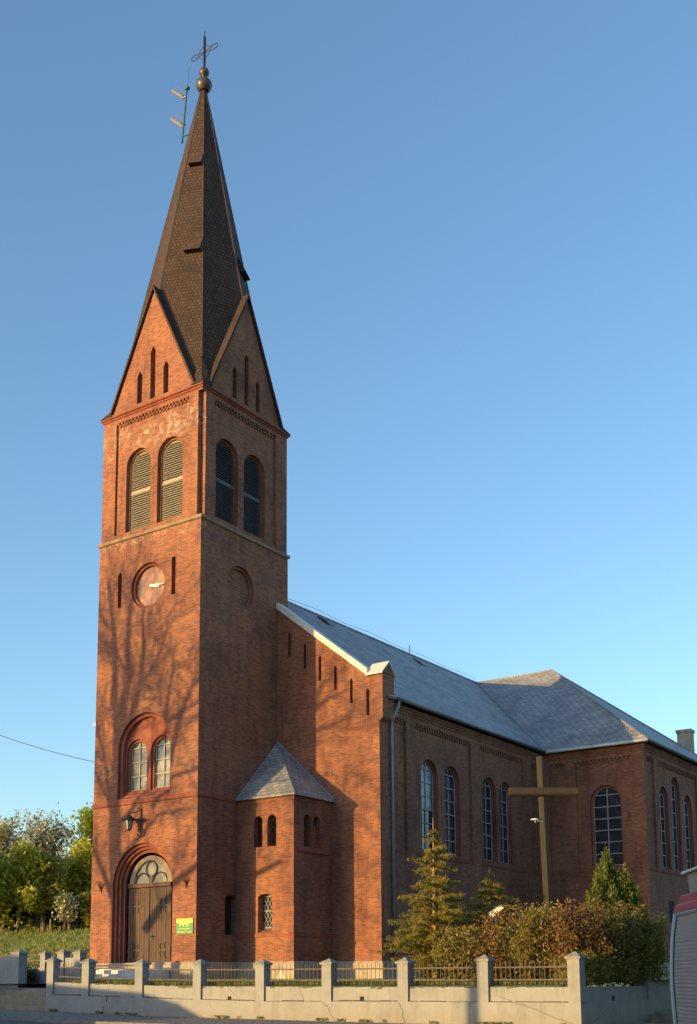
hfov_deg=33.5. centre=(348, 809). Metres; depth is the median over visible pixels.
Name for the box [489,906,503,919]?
tilted panel
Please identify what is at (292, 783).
church
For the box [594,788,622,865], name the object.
transept window
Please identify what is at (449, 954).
shrub
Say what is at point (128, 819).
wall lantern
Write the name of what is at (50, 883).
tree
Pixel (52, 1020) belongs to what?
kerb
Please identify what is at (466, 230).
sky
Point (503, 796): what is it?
nave window
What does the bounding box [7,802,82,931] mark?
tree
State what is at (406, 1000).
churchyard fence
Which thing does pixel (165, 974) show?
door landing
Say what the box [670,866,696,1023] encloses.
utility vehicle
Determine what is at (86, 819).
tree
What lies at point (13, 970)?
gate wall
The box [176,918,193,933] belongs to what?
notice board
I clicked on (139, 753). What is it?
tower window
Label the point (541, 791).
wooden cross
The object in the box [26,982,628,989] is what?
ground
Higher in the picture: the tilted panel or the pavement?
the tilted panel
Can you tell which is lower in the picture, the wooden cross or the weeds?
the weeds
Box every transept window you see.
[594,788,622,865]
[659,789,666,867]
[671,780,678,869]
[684,799,690,869]
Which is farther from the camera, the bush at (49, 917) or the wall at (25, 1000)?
the bush at (49, 917)
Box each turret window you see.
[257,818,262,846]
[263,894,271,928]
[271,816,275,844]
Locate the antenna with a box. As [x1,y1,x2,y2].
[170,66,189,143]
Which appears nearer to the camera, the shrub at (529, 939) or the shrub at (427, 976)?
the shrub at (529, 939)
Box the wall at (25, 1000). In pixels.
[0,990,45,1010]
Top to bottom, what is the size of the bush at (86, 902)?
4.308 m
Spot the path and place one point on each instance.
(37, 986)
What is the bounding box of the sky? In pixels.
[0,0,696,901]
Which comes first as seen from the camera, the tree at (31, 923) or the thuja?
the thuja
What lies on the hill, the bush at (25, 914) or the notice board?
the bush at (25, 914)
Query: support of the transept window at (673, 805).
in the church
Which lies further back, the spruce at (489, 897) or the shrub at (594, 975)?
the spruce at (489, 897)
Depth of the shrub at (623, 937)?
34.77 m
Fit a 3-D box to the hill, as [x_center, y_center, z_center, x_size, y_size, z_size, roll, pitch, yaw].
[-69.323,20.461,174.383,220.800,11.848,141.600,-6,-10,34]
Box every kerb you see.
[0,1016,171,1023]
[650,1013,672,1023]
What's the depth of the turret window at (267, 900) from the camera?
55.44 m
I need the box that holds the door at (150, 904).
[127,855,172,962]
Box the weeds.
[48,1008,564,1023]
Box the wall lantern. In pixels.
[121,808,144,837]
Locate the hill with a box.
[0,910,89,967]
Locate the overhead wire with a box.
[0,735,93,761]
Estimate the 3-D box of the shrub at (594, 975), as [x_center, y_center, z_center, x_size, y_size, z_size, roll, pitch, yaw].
[6.742,4.521,33.062,1.695,1.368,2.564,-6,-10,34]
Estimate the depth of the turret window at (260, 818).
56.08 m
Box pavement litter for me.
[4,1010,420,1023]
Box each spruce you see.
[376,824,486,978]
[453,866,525,934]
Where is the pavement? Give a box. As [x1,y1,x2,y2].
[0,1010,643,1023]
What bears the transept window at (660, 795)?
in the church
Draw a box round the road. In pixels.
[0,1020,65,1023]
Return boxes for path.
[0,983,45,988]
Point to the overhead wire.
(47, 750)
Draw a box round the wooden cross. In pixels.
[508,756,578,923]
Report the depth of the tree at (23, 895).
100.49 m
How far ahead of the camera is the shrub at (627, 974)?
34.48 m
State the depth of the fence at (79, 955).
51.78 m
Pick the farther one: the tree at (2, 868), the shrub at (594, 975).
the tree at (2, 868)
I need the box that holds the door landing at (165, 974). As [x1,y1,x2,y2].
[96,968,169,978]
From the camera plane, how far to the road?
37.54 m
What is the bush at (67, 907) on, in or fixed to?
on the hill
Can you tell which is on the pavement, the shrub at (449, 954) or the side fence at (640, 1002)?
the side fence at (640, 1002)
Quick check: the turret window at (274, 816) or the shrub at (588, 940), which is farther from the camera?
the turret window at (274, 816)
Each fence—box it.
[0,949,87,982]
[45,951,587,1023]
[585,955,671,1023]
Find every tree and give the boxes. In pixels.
[0,808,33,930]
[0,839,52,932]
[0,848,19,904]
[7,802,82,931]
[18,847,70,932]
[27,843,64,926]
[58,835,92,929]
[69,796,93,847]
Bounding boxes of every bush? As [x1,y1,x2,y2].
[0,902,34,932]
[32,893,83,931]
[50,890,85,930]
[79,891,90,926]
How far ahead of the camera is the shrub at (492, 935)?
34.79 m
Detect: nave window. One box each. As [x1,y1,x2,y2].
[421,762,432,849]
[444,769,455,854]
[483,780,492,860]
[500,785,508,863]
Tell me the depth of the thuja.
36.81 m
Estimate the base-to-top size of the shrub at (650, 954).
2.637 m
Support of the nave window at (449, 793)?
in the church
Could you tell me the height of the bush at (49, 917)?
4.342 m
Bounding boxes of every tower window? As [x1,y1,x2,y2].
[131,743,146,790]
[155,738,169,787]
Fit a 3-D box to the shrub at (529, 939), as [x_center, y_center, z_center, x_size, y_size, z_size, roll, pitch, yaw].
[5.685,3.913,34.299,2.840,2.631,2.960,-6,-10,34]
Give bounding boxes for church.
[90,31,696,981]
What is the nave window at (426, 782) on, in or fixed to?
in the church
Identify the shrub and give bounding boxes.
[414,953,432,986]
[425,920,497,986]
[470,906,527,978]
[493,897,580,981]
[530,897,618,983]
[548,945,617,986]
[575,892,645,984]
[596,947,643,985]
[609,902,671,983]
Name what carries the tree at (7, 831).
on the hill
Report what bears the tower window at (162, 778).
in the church
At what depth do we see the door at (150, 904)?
55.97 m
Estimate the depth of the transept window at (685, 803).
74.21 m
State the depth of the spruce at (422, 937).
37.63 m
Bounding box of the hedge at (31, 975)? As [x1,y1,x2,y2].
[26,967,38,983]
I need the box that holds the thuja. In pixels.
[581,843,667,985]
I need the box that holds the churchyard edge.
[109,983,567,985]
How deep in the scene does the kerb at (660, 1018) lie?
35.29 m
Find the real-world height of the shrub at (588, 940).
2.677 m
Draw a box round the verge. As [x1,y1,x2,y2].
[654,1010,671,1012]
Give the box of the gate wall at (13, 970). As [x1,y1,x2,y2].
[0,950,28,989]
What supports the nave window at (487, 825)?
in the church

